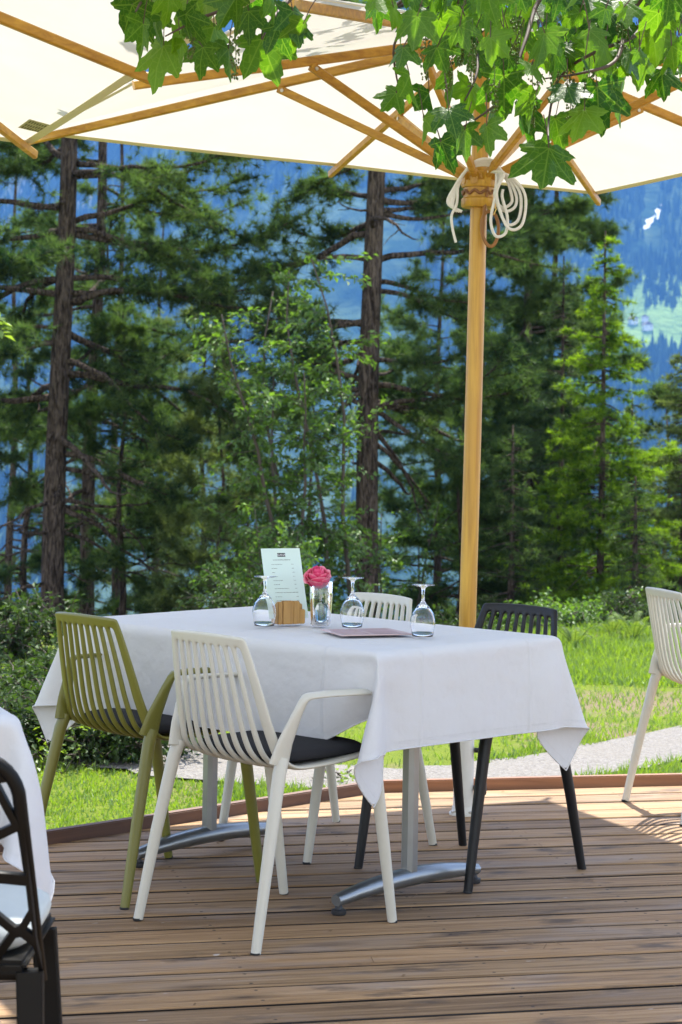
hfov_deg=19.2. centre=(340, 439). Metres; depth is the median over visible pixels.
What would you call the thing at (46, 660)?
shrub
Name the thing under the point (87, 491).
pine tree
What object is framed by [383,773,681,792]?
edging board
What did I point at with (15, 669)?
shrub
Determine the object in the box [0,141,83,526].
pine tree
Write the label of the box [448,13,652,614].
pine tree
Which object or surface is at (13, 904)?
seat cushion
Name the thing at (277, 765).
armchair
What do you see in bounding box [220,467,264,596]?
spruce tree
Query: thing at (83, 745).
shrub
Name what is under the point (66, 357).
pine tree
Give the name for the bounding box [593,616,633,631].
fern
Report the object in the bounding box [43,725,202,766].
shrub
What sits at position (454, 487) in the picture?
pine tree
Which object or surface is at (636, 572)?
spruce tree
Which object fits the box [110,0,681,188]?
maple tree
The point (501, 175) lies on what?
rope
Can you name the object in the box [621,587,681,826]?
armchair
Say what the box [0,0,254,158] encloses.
parasol
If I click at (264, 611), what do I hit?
wine glass
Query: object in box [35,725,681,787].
path
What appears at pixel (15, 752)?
tablecloth
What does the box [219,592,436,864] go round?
armchair
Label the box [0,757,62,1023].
lattice chair
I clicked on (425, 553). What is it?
leafy sapling
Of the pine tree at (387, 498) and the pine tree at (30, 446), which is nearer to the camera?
the pine tree at (30, 446)
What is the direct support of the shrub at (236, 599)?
on the ground at (396, 755)
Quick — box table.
[136,733,480,915]
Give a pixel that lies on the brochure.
(364, 632)
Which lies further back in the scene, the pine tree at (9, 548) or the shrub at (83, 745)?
the pine tree at (9, 548)
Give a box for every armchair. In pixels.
[40,612,261,909]
[133,629,397,955]
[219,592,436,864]
[354,603,585,893]
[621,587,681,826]
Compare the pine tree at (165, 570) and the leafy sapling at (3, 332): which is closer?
the leafy sapling at (3, 332)
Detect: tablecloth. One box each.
[0,707,54,899]
[32,606,589,807]
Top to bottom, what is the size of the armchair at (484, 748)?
0.812 m
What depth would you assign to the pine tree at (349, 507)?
36.16 m
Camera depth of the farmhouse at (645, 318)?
2489.47 m
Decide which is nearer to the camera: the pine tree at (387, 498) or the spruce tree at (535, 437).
the spruce tree at (535, 437)
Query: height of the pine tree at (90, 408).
4.402 m
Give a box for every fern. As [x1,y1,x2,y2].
[548,622,601,644]
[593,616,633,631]
[609,611,650,636]
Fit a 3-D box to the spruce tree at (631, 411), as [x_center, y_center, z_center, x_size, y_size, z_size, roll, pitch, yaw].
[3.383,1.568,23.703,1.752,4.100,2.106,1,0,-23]
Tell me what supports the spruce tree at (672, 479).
on the ground at (396, 755)
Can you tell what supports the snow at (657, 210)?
on the mountain
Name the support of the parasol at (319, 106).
in the parasol stand
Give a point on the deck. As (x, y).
(452, 958)
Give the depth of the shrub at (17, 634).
13.05 m
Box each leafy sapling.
[0,313,14,340]
[185,252,410,616]
[317,487,460,619]
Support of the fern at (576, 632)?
on the ground at (396, 755)
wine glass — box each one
[252,575,276,625]
[340,577,363,627]
[410,584,435,636]
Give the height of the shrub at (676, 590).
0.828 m
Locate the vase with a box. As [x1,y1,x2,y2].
[310,581,332,625]
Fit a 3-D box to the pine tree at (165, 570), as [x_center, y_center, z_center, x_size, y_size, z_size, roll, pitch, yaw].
[-2.917,0.544,33.039,3.126,9.615,3.541,1,0,-12]
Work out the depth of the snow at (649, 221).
2766.30 m
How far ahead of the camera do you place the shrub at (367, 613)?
16.53 m
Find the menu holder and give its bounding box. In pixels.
[275,600,304,624]
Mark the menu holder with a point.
(290, 612)
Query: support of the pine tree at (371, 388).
on the ground at (396, 755)
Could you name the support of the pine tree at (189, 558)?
on the ground at (396, 755)
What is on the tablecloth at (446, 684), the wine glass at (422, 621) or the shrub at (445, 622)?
the wine glass at (422, 621)
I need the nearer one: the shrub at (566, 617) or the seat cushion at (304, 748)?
the seat cushion at (304, 748)
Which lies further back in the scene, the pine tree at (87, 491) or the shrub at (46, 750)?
the pine tree at (87, 491)
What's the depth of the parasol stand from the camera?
7.15 m
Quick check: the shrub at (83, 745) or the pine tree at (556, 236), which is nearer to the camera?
the shrub at (83, 745)
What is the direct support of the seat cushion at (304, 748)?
on the armchair at (277, 765)
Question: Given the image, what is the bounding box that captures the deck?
[0,786,681,1023]
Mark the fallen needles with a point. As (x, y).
(403, 975)
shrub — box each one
[0,582,85,663]
[0,637,58,699]
[0,655,43,712]
[0,657,49,755]
[12,665,140,767]
[27,612,76,659]
[31,727,98,774]
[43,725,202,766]
[62,723,119,769]
[170,573,337,613]
[188,502,339,612]
[307,586,405,618]
[312,763,354,781]
[363,603,458,624]
[433,604,519,629]
[492,596,632,630]
[534,586,645,622]
[588,585,681,625]
[628,583,681,622]
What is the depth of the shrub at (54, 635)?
11.35 m
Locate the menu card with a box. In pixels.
[261,548,308,617]
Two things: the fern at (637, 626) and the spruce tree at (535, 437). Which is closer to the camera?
the fern at (637, 626)
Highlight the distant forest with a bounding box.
[0,0,681,621]
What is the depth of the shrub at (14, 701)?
9.13 m
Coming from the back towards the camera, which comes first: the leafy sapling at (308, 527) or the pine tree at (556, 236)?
the pine tree at (556, 236)
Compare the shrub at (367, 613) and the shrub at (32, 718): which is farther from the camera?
the shrub at (367, 613)
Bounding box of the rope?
[446,157,526,242]
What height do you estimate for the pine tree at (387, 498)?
9.129 m
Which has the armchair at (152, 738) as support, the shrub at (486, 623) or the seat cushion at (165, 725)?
the seat cushion at (165, 725)
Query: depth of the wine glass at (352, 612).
6.06 m
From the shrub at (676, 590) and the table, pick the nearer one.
the table
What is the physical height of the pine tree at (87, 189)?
10.403 m
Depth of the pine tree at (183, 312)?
24.81 m
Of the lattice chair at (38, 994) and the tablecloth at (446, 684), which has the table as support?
the tablecloth at (446, 684)
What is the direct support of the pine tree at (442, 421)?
on the ground at (396, 755)
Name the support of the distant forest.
on the mountain
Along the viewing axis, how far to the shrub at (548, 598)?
16.48 m
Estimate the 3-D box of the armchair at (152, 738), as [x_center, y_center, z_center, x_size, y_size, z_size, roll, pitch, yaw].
[-0.577,0.916,6.018,0.550,0.812,0.534,1,0,-43]
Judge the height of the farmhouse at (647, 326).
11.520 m
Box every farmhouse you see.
[627,316,638,324]
[641,315,648,321]
[642,321,653,330]
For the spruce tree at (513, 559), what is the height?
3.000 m
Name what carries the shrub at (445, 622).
on the ground at (396, 755)
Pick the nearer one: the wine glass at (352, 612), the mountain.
the wine glass at (352, 612)
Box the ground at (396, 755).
[0,626,681,828]
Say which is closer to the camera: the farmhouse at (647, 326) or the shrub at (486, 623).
the shrub at (486, 623)
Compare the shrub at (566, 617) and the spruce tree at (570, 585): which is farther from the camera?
the spruce tree at (570, 585)
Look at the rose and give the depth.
6.10 m
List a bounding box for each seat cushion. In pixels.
[0,884,50,950]
[85,708,208,733]
[198,730,361,761]
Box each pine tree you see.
[0,79,343,620]
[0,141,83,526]
[0,141,269,620]
[0,176,137,615]
[0,268,125,622]
[6,305,205,616]
[10,144,216,615]
[75,187,249,614]
[96,288,290,616]
[97,344,303,612]
[161,0,586,616]
[251,378,381,601]
[321,175,496,624]
[385,382,554,623]
[399,233,507,612]
[416,19,636,618]
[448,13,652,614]
[621,379,681,594]
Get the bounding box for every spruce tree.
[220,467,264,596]
[453,425,562,630]
[488,256,620,625]
[494,231,681,619]
[577,398,673,605]
[589,477,679,616]
[623,351,681,608]
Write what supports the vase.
on the tablecloth at (446, 684)
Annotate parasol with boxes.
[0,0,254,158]
[29,0,681,627]
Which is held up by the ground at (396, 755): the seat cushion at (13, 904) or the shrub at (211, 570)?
the shrub at (211, 570)
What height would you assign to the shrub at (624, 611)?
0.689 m
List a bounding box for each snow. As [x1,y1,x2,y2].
[643,215,656,228]
[655,208,659,218]
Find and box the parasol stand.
[449,740,486,816]
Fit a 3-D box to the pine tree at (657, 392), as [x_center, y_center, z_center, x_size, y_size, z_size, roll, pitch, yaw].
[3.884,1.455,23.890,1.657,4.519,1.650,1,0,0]
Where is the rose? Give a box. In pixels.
[303,566,330,606]
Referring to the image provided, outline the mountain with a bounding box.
[0,0,681,619]
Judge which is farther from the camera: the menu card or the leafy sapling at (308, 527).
the leafy sapling at (308, 527)
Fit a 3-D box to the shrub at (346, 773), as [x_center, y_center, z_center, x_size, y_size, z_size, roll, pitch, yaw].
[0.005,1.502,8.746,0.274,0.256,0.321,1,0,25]
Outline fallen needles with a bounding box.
[91,791,681,1023]
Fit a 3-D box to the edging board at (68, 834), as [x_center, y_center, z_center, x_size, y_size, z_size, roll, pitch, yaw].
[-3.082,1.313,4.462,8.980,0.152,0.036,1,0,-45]
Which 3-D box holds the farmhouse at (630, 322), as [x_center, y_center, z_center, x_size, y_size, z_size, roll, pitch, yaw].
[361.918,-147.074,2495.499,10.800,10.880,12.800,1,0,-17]
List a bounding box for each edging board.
[0,783,362,851]
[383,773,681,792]
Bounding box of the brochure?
[321,628,411,635]

